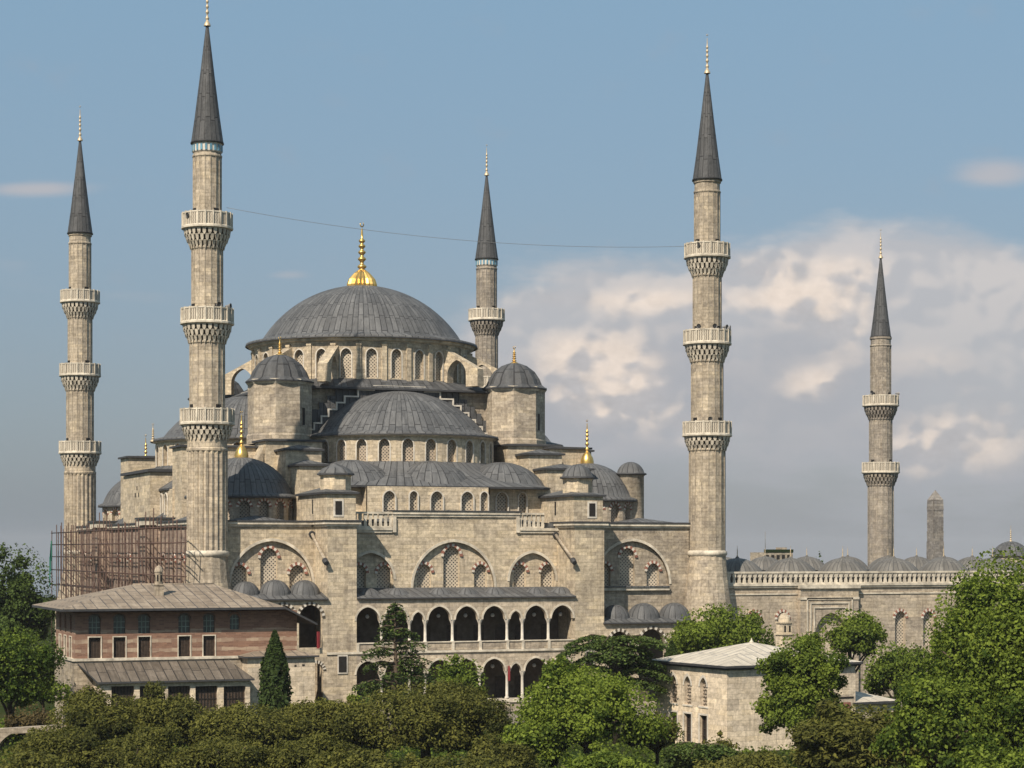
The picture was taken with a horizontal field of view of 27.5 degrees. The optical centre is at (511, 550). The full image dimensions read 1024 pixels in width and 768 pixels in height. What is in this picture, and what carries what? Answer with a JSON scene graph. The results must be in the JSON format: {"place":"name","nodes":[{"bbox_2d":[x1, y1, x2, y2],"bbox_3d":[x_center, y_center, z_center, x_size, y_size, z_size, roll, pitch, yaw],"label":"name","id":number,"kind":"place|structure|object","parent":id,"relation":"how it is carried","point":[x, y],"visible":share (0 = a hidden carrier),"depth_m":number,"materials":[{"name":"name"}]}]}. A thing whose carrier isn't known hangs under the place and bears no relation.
{"place":"outdoors","nodes":[
{"label":"outdoors","id":0,"kind":"place"},
{"bbox_2d":[0,561,867,597],"bbox_3d":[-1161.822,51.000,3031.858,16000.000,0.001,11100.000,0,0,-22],"label":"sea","id":1,"kind":"structure","parent":0,"point":[31,569],"depth_m":4336.20,"materials":[{"name":"blue liquid"}]},
{"bbox_2d":[0,598,1022,767],"bbox_3d":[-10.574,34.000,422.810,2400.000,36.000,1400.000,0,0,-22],"label":"ground","id":2,"kind":"structure","parent":0,"point":[52,706],"depth_m":169.72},
{"bbox_2d":[0,717,24,752],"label":"shrub","id":3,"kind":"object","parent":2,"relation":"on","point":[15,739],"visible":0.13,"depth_m":164.63,"materials":[{"name":"green plant"}]},
{"bbox_2d":[0,703,57,736],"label":"shrub","id":4,"kind":"object","parent":2,"relation":"on","point":[38,717],"visible":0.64,"depth_m":160.76,"materials":[{"name":"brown plant"}]},
{"bbox_2d":[0,542,58,700],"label":"broadleaf tree","id":5,"kind":"object","parent":2,"relation":"on","point":[19,596],"visible":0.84,"depth_m":220.09,"materials":[{"name":"green plant"}]},
{"bbox_2d":[0,625,72,744],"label":"broadleaf tree","id":6,"kind":"object","parent":2,"relation":"on","point":[21,666],"visible":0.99,"depth_m":170.70,"materials":[{"name":"green plant"}]},
{"bbox_2d":[19,655,54,713],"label":"broadleaf tree","id":7,"kind":"object","parent":2,"relation":"on","point":[50,674],"visible":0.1,"depth_m":191.39,"materials":[{"name":"green plant"}]},
{"bbox_2d":[0,747,75,767],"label":"bush","id":8,"kind":"object","parent":2,"relation":"on","point":[34,760],"visible":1,"depth_m":125.70,"materials":[{"name":"green plant"}]},
{"bbox_2d":[0,724,107,749],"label":"garden wall","id":9,"kind":"structure","parent":2,"relation":"on","point":[5,733],"depth_m":149.50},
{"bbox_2d":[8,724,103,767],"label":"bush","id":10,"kind":"object","parent":2,"relation":"on","point":[68,745],"visible":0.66,"depth_m":135.83,"materials":[{"name":"green plant"}]},
{"bbox_2d":[55,106,101,651],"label":"minaret","id":11,"kind":"object","parent":2,"relation":"on","point":[80,452],"visible":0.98,"depth_m":258.16,"materials":[{"name":"stone"}]},
{"bbox_2d":[44,684,142,749],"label":"bush","id":12,"kind":"object","parent":2,"relation":"on","point":[88,706],"visible":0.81,"depth_m":148.21,"materials":[{"name":"green plant"}]},
{"bbox_2d":[49,508,186,647],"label":"scaffolding","id":13,"kind":"object","parent":2,"relation":"on","point":[93,557],"visible":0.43,"depth_m":228.21,"materials":[{"name":"metal"}]},
{"bbox_2d":[74,722,182,767],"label":"bush","id":14,"kind":"object","parent":2,"relation":"on","point":[137,749],"visible":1,"depth_m":135.72,"materials":[{"name":"green plant"}]},
{"bbox_2d":[117,680,208,747],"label":"bush","id":15,"kind":"object","parent":2,"relation":"on","point":[158,710],"visible":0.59,"depth_m":150.16,"materials":[{"name":"green plant"}]},
{"bbox_2d":[32,565,316,723],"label":"lodge","id":16,"kind":"structure","parent":2,"relation":"on","point":[193,639],"depth_m":179.16,"materials":[{"name":"brick"}]},
{"bbox_2d":[88,614,99,633],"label":"window","id":17,"kind":"structure","parent":16,"relation":"in","point":[94,620],"depth_m":177.27,"materials":[{"name":"blue glass"}]},
{"bbox_2d":[112,614,126,633],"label":"window","id":18,"kind":"structure","parent":16,"relation":"in","point":[119,620],"depth_m":178.05,"materials":[{"name":"blue glass"}]},
{"bbox_2d":[111,686,132,706],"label":"window","id":19,"kind":"structure","parent":16,"relation":"in","point":[121,691],"depth_m":174.74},
{"bbox_2d":[138,613,150,632],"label":"window","id":20,"kind":"structure","parent":16,"relation":"in","point":[143,620],"depth_m":178.84,"materials":[{"name":"blue glass"}]},
{"bbox_2d":[168,686,189,701],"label":"window","id":21,"kind":"structure","parent":16,"relation":"in","point":[172,690],"depth_m":176.50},
{"bbox_2d":[177,613,190,632],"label":"window","id":22,"kind":"structure","parent":16,"relation":"in","point":[183,619],"depth_m":180.11,"materials":[{"name":"blue glass"}]},
{"bbox_2d":[195,686,216,712],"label":"window","id":23,"kind":"structure","parent":16,"relation":"in","point":[205,695],"depth_m":177.36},
{"bbox_2d":[202,613,215,631],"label":"window","id":24,"kind":"structure","parent":16,"relation":"in","point":[208,619],"depth_m":180.95,"materials":[{"name":"blue glass"}]},
{"bbox_2d":[224,686,244,706],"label":"window","id":25,"kind":"structure","parent":16,"relation":"in","point":[231,693],"depth_m":178.23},
{"bbox_2d":[228,611,241,628],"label":"window","id":26,"kind":"structure","parent":16,"relation":"in","point":[234,619],"depth_m":181.79,"materials":[{"name":"blue glass"}]},
{"bbox_2d":[179,0,234,589],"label":"minaret","id":27,"kind":"object","parent":2,"relation":"on","point":[207,421],"visible":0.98,"depth_m":198.56,"materials":[{"name":"stone"}]},
{"bbox_2d":[171,736,272,767],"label":"bush","id":28,"kind":"object","parent":2,"relation":"on","point":[217,753],"visible":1,"depth_m":135.28,"materials":[{"name":"green plant"}]},
{"bbox_2d":[187,700,303,749],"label":"shrub","id":29,"kind":"object","parent":2,"relation":"on","point":[237,721],"visible":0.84,"depth_m":147.07,"materials":[{"name":"green plant"}]},
{"bbox_2d":[257,629,293,716],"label":"cypress","id":30,"kind":"object","parent":2,"relation":"on","point":[275,688],"visible":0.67,"depth_m":162.32,"materials":[{"name":"green plant"}]},
{"bbox_2d":[237,650,318,712],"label":"gatehouse","id":31,"kind":"object","parent":2,"relation":"on","point":[301,664],"visible":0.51,"depth_m":181.53,"materials":[{"name":"stone"}]},
{"bbox_2d":[261,730,358,767],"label":"bush","id":32,"kind":"object","parent":2,"relation":"on","point":[292,754],"visible":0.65,"depth_m":135.32,"materials":[{"name":"green plant"}]},
{"bbox_2d":[267,697,389,753],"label":"shrub","id":33,"kind":"object","parent":2,"relation":"on","point":[318,714],"visible":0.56,"depth_m":148.76,"materials":[{"name":"green plant"}]},
{"bbox_2d":[298,747,408,767],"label":"shrub","id":34,"kind":"object","parent":2,"relation":"on","point":[374,758],"visible":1,"depth_m":125.53,"materials":[{"name":"green plant"}]},
{"bbox_2d":[346,681,382,709],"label":"shrub","id":35,"kind":"object","parent":2,"relation":"on","point":[357,697],"visible":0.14,"depth_m":177.90,"materials":[{"name":"green plant"}]},
{"bbox_2d":[76,223,690,714],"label":"mosque","id":36,"kind":"structure","parent":2,"relation":"on","point":[384,449],"depth_m":214.24,"materials":[{"name":"stone"}]},
{"bbox_2d":[110,507,119,520],"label":"window","id":37,"kind":"structure","parent":36,"relation":"in","point":[117,513],"depth_m":251.28,"materials":[{"name":"stone"}]},
{"bbox_2d":[162,443,167,465],"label":"window","id":38,"kind":"structure","parent":36,"relation":"in","point":[164,443],"depth_m":228.79,"materials":[{"name":"stone"}]},
{"bbox_2d":[232,562,250,588],"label":"window","id":39,"kind":"structure","parent":36,"relation":"in","point":[239,572],"depth_m":202.35,"materials":[{"name":"stone"}]},
{"bbox_2d":[236,498,252,517],"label":"window","id":40,"kind":"structure","parent":36,"relation":"in","point":[244,508],"depth_m":207.35,"materials":[{"name":"stone"}]},
{"bbox_2d":[257,498,271,516],"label":"window","id":41,"kind":"structure","parent":36,"relation":"in","point":[262,506],"depth_m":208.06,"materials":[{"name":"stone"}]},
{"bbox_2d":[258,545,280,587],"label":"window","id":42,"kind":"structure","parent":36,"relation":"in","point":[267,556],"depth_m":203.44,"materials":[{"name":"stone"}]},
{"bbox_2d":[275,498,285,518],"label":"window","id":43,"kind":"structure","parent":36,"relation":"in","point":[277,505],"depth_m":209.49,"materials":[{"name":"stone"}]},
{"bbox_2d":[287,562,307,588],"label":"window","id":44,"kind":"structure","parent":36,"relation":"in","point":[295,572],"depth_m":204.44,"materials":[{"name":"stone"}]},
{"bbox_2d":[294,349,303,366],"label":"window","id":45,"kind":"structure","parent":36,"relation":"in","point":[300,357],"depth_m":228.96,"materials":[{"name":"stone"}]},
{"bbox_2d":[315,348,325,377],"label":"window","id":46,"kind":"structure","parent":36,"relation":"in","point":[321,352],"depth_m":227.57,"materials":[{"name":"stone"}]},
{"bbox_2d":[322,439,328,461],"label":"window","id":47,"kind":"structure","parent":36,"relation":"in","point":[327,444],"depth_m":220.41,"materials":[{"name":"stone"}]},
{"bbox_2d":[333,499,343,516],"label":"window","id":48,"kind":"structure","parent":36,"relation":"in","point":[338,504],"depth_m":200.98,"materials":[{"name":"stone"}]},
{"bbox_2d":[336,438,346,461],"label":"window","id":49,"kind":"structure","parent":36,"relation":"in","point":[343,446],"depth_m":218.74,"materials":[{"name":"stone"}]},
{"bbox_2d":[340,347,351,377],"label":"window","id":50,"kind":"structure","parent":36,"relation":"in","point":[346,356],"depth_m":227.40,"materials":[{"name":"stone"}]},
{"bbox_2d":[355,438,367,460],"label":"window","id":51,"kind":"structure","parent":36,"relation":"in","point":[363,446],"depth_m":217.68,"materials":[{"name":"stone"}]},
{"bbox_2d":[357,562,368,587],"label":"window","id":52,"kind":"structure","parent":36,"relation":"in","point":[360,571],"depth_m":206.95,"materials":[{"name":"stone"}]},
{"bbox_2d":[365,347,377,377],"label":"window","id":53,"kind":"structure","parent":36,"relation":"in","point":[370,354],"depth_m":227.51,"materials":[{"name":"stone"}]},
{"bbox_2d":[375,562,391,587],"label":"window","id":54,"kind":"structure","parent":36,"relation":"in","point":[383,574],"depth_m":207.86,"materials":[{"name":"stone"}]},
{"bbox_2d":[378,437,390,460],"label":"window","id":55,"kind":"structure","parent":36,"relation":"in","point":[385,445],"depth_m":217.20,"materials":[{"name":"stone"}]},
{"bbox_2d":[382,490,395,511],"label":"window","id":56,"kind":"structure","parent":36,"relation":"in","point":[387,497],"depth_m":210.93,"materials":[{"name":"stone"}]},
{"bbox_2d":[390,348,402,377],"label":"window","id":57,"kind":"structure","parent":36,"relation":"in","point":[395,355],"depth_m":228.18,"materials":[{"name":"stone"}]},
{"bbox_2d":[401,437,414,460],"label":"window","id":58,"kind":"structure","parent":36,"relation":"in","point":[407,447],"depth_m":217.20,"materials":[{"name":"stone"}]},
{"bbox_2d":[408,490,418,509],"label":"window","id":59,"kind":"structure","parent":36,"relation":"in","point":[412,496],"depth_m":211.86,"materials":[{"name":"stone"}]},
{"bbox_2d":[414,349,424,379],"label":"window","id":60,"kind":"structure","parent":36,"relation":"in","point":[417,355],"depth_m":229.47,"materials":[{"name":"stone"}]},
{"bbox_2d":[416,561,433,587],"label":"window","id":61,"kind":"structure","parent":36,"relation":"in","point":[423,573],"depth_m":209.39,"materials":[{"name":"stone"}]},
{"bbox_2d":[425,438,436,460],"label":"window","id":62,"kind":"structure","parent":36,"relation":"in","point":[429,444],"depth_m":217.78,"materials":[{"name":"stone"}]},
{"bbox_2d":[430,490,443,509],"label":"window","id":63,"kind":"structure","parent":36,"relation":"in","point":[435,498],"depth_m":212.84,"materials":[{"name":"stone"}]},
{"bbox_2d":[435,351,443,380],"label":"window","id":64,"kind":"structure","parent":36,"relation":"in","point":[436,354],"depth_m":231.32,"materials":[{"name":"stone"}]},
{"bbox_2d":[441,543,462,586],"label":"window","id":65,"kind":"structure","parent":36,"relation":"in","point":[450,555],"depth_m":210.52,"materials":[{"name":"stone"}]},
{"bbox_2d":[447,438,457,461],"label":"window","id":66,"kind":"structure","parent":36,"relation":"in","point":[450,446],"depth_m":218.96,"materials":[{"name":"stone"}]},
{"bbox_2d":[460,490,474,510],"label":"window","id":67,"kind":"structure","parent":36,"relation":"in","point":[465,499],"depth_m":214.04,"materials":[{"name":"stone"}]},
{"bbox_2d":[465,439,473,462],"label":"window","id":68,"kind":"structure","parent":36,"relation":"in","point":[467,444],"depth_m":220.62,"materials":[{"name":"stone"}]},
{"bbox_2d":[472,561,489,586],"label":"window","id":69,"kind":"structure","parent":36,"relation":"in","point":[479,571],"depth_m":211.60,"materials":[{"name":"stone"}]},
{"bbox_2d":[480,440,485,463],"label":"window","id":70,"kind":"structure","parent":36,"relation":"in","point":[482,440],"depth_m":222.73,"materials":[{"name":"stone"}]},
{"bbox_2d":[479,491,488,510],"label":"window","id":71,"kind":"structure","parent":36,"relation":"in","point":[482,497],"depth_m":214.72,"materials":[{"name":"stone"}]},
{"bbox_2d":[495,491,508,510],"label":"window","id":72,"kind":"structure","parent":36,"relation":"in","point":[500,499],"depth_m":217.09,"materials":[{"name":"stone"}]},
{"bbox_2d":[511,561,528,586],"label":"window","id":73,"kind":"structure","parent":36,"relation":"in","point":[518,571],"depth_m":213.26,"materials":[{"name":"stone"}]},
{"bbox_2d":[518,492,527,512],"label":"window","id":74,"kind":"structure","parent":36,"relation":"in","point":[521,499],"depth_m":217.94,"materials":[{"name":"stone"}]},
{"bbox_2d":[538,561,551,586],"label":"window","id":75,"kind":"structure","parent":36,"relation":"in","point":[546,572],"depth_m":214.41,"materials":[{"name":"stone"}]},
{"bbox_2d":[587,501,596,517],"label":"window","id":76,"kind":"structure","parent":36,"relation":"in","point":[591,505],"depth_m":210.88,"materials":[{"name":"stone"}]},
{"bbox_2d":[604,560,613,585],"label":"window","id":77,"kind":"structure","parent":36,"relation":"in","point":[606,571],"depth_m":216.88,"materials":[{"name":"stone"}]},
{"bbox_2d":[609,501,621,521],"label":"window","id":78,"kind":"structure","parent":36,"relation":"in","point":[612,507],"depth_m":222.27,"materials":[{"name":"stone"}]},
{"bbox_2d":[618,545,637,585],"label":"window","id":79,"kind":"structure","parent":36,"relation":"in","point":[625,555],"depth_m":217.73,"materials":[{"name":"stone"}]},
{"bbox_2d":[624,502,631,519],"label":"window","id":80,"kind":"structure","parent":36,"relation":"in","point":[626,503],"depth_m":223.66,"materials":[{"name":"stone"}]},
{"bbox_2d":[644,560,661,585],"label":"window","id":81,"kind":"structure","parent":36,"relation":"in","point":[651,569],"depth_m":218.80,"materials":[{"name":"stone"}]},
{"bbox_2d":[352,601,436,735],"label":"cedar","id":82,"kind":"object","parent":2,"relation":"on","point":[389,626],"visible":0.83,"depth_m":169.87,"materials":[{"name":"green plant"}]},
{"bbox_2d":[327,678,512,760],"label":"bush","id":83,"kind":"object","parent":2,"relation":"on","point":[450,716],"visible":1,"depth_m":145.02,"materials":[{"name":"green plant"}]},
{"bbox_2d":[401,752,509,767],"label":"bush","id":84,"kind":"object","parent":2,"relation":"on","point":[433,763],"visible":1,"depth_m":125.04,"materials":[{"name":"green plant"}]},
{"bbox_2d":[431,653,489,694],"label":"broadleaf tree","id":85,"kind":"object","parent":2,"relation":"on","point":[459,671],"visible":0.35,"depth_m":183.51,"materials":[{"name":"green plant"}]},
{"bbox_2d":[468,145,504,387],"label":"minaret","id":86,"kind":"object","parent":2,"relation":"on","point":[486,317],"visible":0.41,"depth_m":278.47,"materials":[{"name":"stone"}]},
{"bbox_2d":[465,730,542,767],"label":"shrub","id":87,"kind":"object","parent":2,"relation":"on","point":[518,756],"visible":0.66,"depth_m":136.26,"materials":[{"name":"green plant"}]},
{"bbox_2d":[0,720,1023,767],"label":"ground cover","id":88,"kind":"object","parent":2,"relation":"on","point":[617,746],"visible":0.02,"depth_m":160.82,"materials":[{"name":"green plant"}]},
{"bbox_2d":[497,722,570,767],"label":"broadleaf tree","id":89,"kind":"object","parent":2,"relation":"on","point":[551,752],"visible":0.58,"depth_m":141.93,"materials":[{"name":"green plant"}]},
{"bbox_2d":[508,655,672,758],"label":"broadleaf tree","id":90,"kind":"object","parent":2,"relation":"on","point":[584,707],"visible":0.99,"depth_m":143.79,"materials":[{"name":"green plant"}]},
{"bbox_2d":[553,749,657,767],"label":"shrub","id":91,"kind":"object","parent":2,"relation":"on","point":[604,759],"visible":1,"depth_m":124.59,"materials":[{"name":"green plant"}]},
{"bbox_2d":[556,634,672,744],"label":"cedar","id":92,"kind":"object","parent":2,"relation":"on","point":[608,653],"visible":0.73,"depth_m":170.97,"materials":[{"name":"green plant"}]},
{"bbox_2d":[625,711,684,763],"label":"tree","id":93,"kind":"object","parent":2,"relation":"on","point":[657,746],"visible":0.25,"depth_m":148.32,"materials":[{"name":"green plant"}]},
{"bbox_2d":[655,640,679,712],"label":"cypress","id":94,"kind":"object","parent":2,"relation":"on","point":[671,650],"visible":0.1,"depth_m":175.75,"materials":[{"name":"green plant"}]},
{"bbox_2d":[667,713,681,740],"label":"climbing plant","id":95,"kind":"object","parent":2,"relation":"on","point":[675,718],"visible":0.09,"depth_m":162.89,"materials":[{"name":"green plant"}]},
{"bbox_2d":[652,741,738,767],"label":"bush","id":96,"kind":"object","parent":2,"relation":"on","point":[699,751],"visible":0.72,"depth_m":141.71,"materials":[{"name":"green plant"}]},
{"bbox_2d":[682,34,732,621],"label":"minaret","id":97,"kind":"object","parent":2,"relation":"on","point":[706,344],"visible":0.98,"depth_m":218.41,"materials":[{"name":"stone"}]},
{"bbox_2d":[230,208,682,246],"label":"festoon cable","id":98,"kind":"object","parent":97,"relation":"attached to","point":[442,238],"visible":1,"depth_m":208.51,"materials":[{"name":"grey metal"}]},
{"bbox_2d":[661,602,775,653],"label":"broadleaf tree","id":99,"kind":"object","parent":2,"relation":"on","point":[713,631],"visible":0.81,"depth_m":201.03,"materials":[{"name":"green plant"}]},
{"bbox_2d":[700,730,742,757],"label":"shrub","id":100,"kind":"object","parent":2,"relation":"on","point":[724,742],"visible":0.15,"depth_m":150.08,"materials":[{"name":"green plant"}]},
{"bbox_2d":[693,747,793,767],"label":"shrub","id":101,"kind":"object","parent":2,"relation":"on","point":[759,759],"visible":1,"depth_m":129.48,"materials":[{"name":"green plant"}]},
{"bbox_2d":[652,613,862,750],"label":"stone hall","id":102,"kind":"structure","parent":2,"relation":"on","point":[710,693],"depth_m":167.94,"materials":[{"name":"stone"}]},
{"bbox_2d":[668,672,677,704],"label":"arched window","id":103,"kind":"structure","parent":102,"relation":"in","point":[675,683],"depth_m":171.86,"materials":[{"name":"stone"}]},
{"bbox_2d":[682,673,692,706],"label":"arched window","id":104,"kind":"structure","parent":102,"relation":"in","point":[689,681],"depth_m":170.07,"materials":[{"name":"stone"}]},
{"bbox_2d":[683,711,691,741],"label":"window","id":105,"kind":"structure","parent":102,"relation":"in","point":[689,714],"depth_m":170.15,"materials":[{"name":"stone"}]},
{"bbox_2d":[698,713,707,743],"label":"window","id":106,"kind":"structure","parent":102,"relation":"in","point":[704,716],"depth_m":168.25,"materials":[{"name":"stone"}]},
{"bbox_2d":[698,675,708,708],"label":"arched window","id":107,"kind":"structure","parent":102,"relation":"in","point":[705,686],"depth_m":168.09,"materials":[{"name":"stone"}]},
{"bbox_2d":[750,631,850,767],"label":"broadleaf tree","id":108,"kind":"object","parent":2,"relation":"on","point":[803,680],"visible":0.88,"depth_m":149.42,"materials":[{"name":"green plant"}]},
{"bbox_2d":[815,607,888,673],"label":"broadleaf tree","id":109,"kind":"object","parent":2,"relation":"on","point":[862,633],"visible":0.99,"depth_m":194.26,"materials":[{"name":"green plant"}]},
{"bbox_2d":[785,698,940,767],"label":"bush","id":110,"kind":"object","parent":2,"relation":"on","point":[845,738],"visible":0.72,"depth_m":133.19,"materials":[{"name":"green plant"}]},
{"bbox_2d":[726,546,1023,696],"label":"courtyard building","id":111,"kind":"structure","parent":2,"relation":"on","point":[895,596],"depth_m":227.96,"materials":[{"name":"stone"}]},
{"bbox_2d":[775,609,790,621],"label":"window","id":112,"kind":"structure","parent":111,"relation":"in","point":[777,615],"depth_m":223.82,"materials":[{"name":"stone"}]},
{"bbox_2d":[893,608,907,645],"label":"window","id":113,"kind":"structure","parent":111,"relation":"in","point":[898,616],"depth_m":229.80,"materials":[{"name":"stone"}]},
{"bbox_2d":[921,608,935,645],"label":"window","id":114,"kind":"structure","parent":111,"relation":"in","point":[925,614],"depth_m":231.04,"materials":[{"name":"stone"}]},
{"bbox_2d":[990,529,1023,562],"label":"gate pavilion","id":115,"kind":"structure","parent":111,"relation":"on","point":[1006,546],"depth_m":269.63,"materials":[{"name":"beige"}]},
{"bbox_2d":[853,691,896,719],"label":"outbuilding","id":116,"kind":"structure","parent":2,"relation":"on","point":[864,699],"depth_m":172.80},
{"bbox_2d":[862,230,899,565],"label":"minaret","id":117,"kind":"object","parent":2,"relation":"on","point":[880,468],"visible":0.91,"depth_m":298.72,"materials":[{"name":"stone"}]},
{"bbox_2d":[859,640,929,704],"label":"broadleaf tree","id":118,"kind":"object","parent":2,"relation":"on","point":[888,671],"visible":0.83,"depth_m":184.76,"materials":[{"name":"green plant"}]},
{"bbox_2d":[926,490,943,559],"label":"obelisk","id":119,"kind":"object","parent":2,"relation":"on","point":[935,531],"visible":0.47,"depth_m":351.21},
{"bbox_2d":[868,670,1014,767],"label":"broadleaf tree","id":120,"kind":"object","parent":2,"relation":"on","point":[946,724],"visible":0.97,"depth_m":126.50,"materials":[{"name":"green plant"}]},
{"bbox_2d":[918,546,1023,753],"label":"broadleaf tree","id":121,"kind":"object","parent":2,"relation":"on","point":[979,636],"visible":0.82,"depth_m":130.00,"materials":[{"name":"green plant"}]},
{"bbox_2d":[956,741,1023,767],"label":"shrub","id":122,"kind":"object","parent":2,"relation":"on","point":[1010,759],"visible":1,"depth_m":121.60,"materials":[{"name":"green plant"}]},
{"bbox_2d":[983,657,1023,748],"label":"broadleaf tree","id":123,"kind":"object","parent":2,"relation":"on","point":[1011,705],"visible":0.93,"depth_m":125.87,"materials":[{"name":"green plant"}]},
{"bbox_2d":[0,0,1023,562],"label":"sky","id":124,"kind":"structure","parent":0,"point":[838,123],"materials":[{"name":"blue"}]},
{"bbox_2d":[387,702,901,724],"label":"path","id":125,"kind":"structure","parent":0,"point":[516,716],"depth_m":203.74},
{"bbox_2d":[750,531,793,560],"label":"distant building","id":126,"kind":"structure","parent":0,"point":[778,553],"depth_m":417.58,"materials":[{"name":"beige concrete"}]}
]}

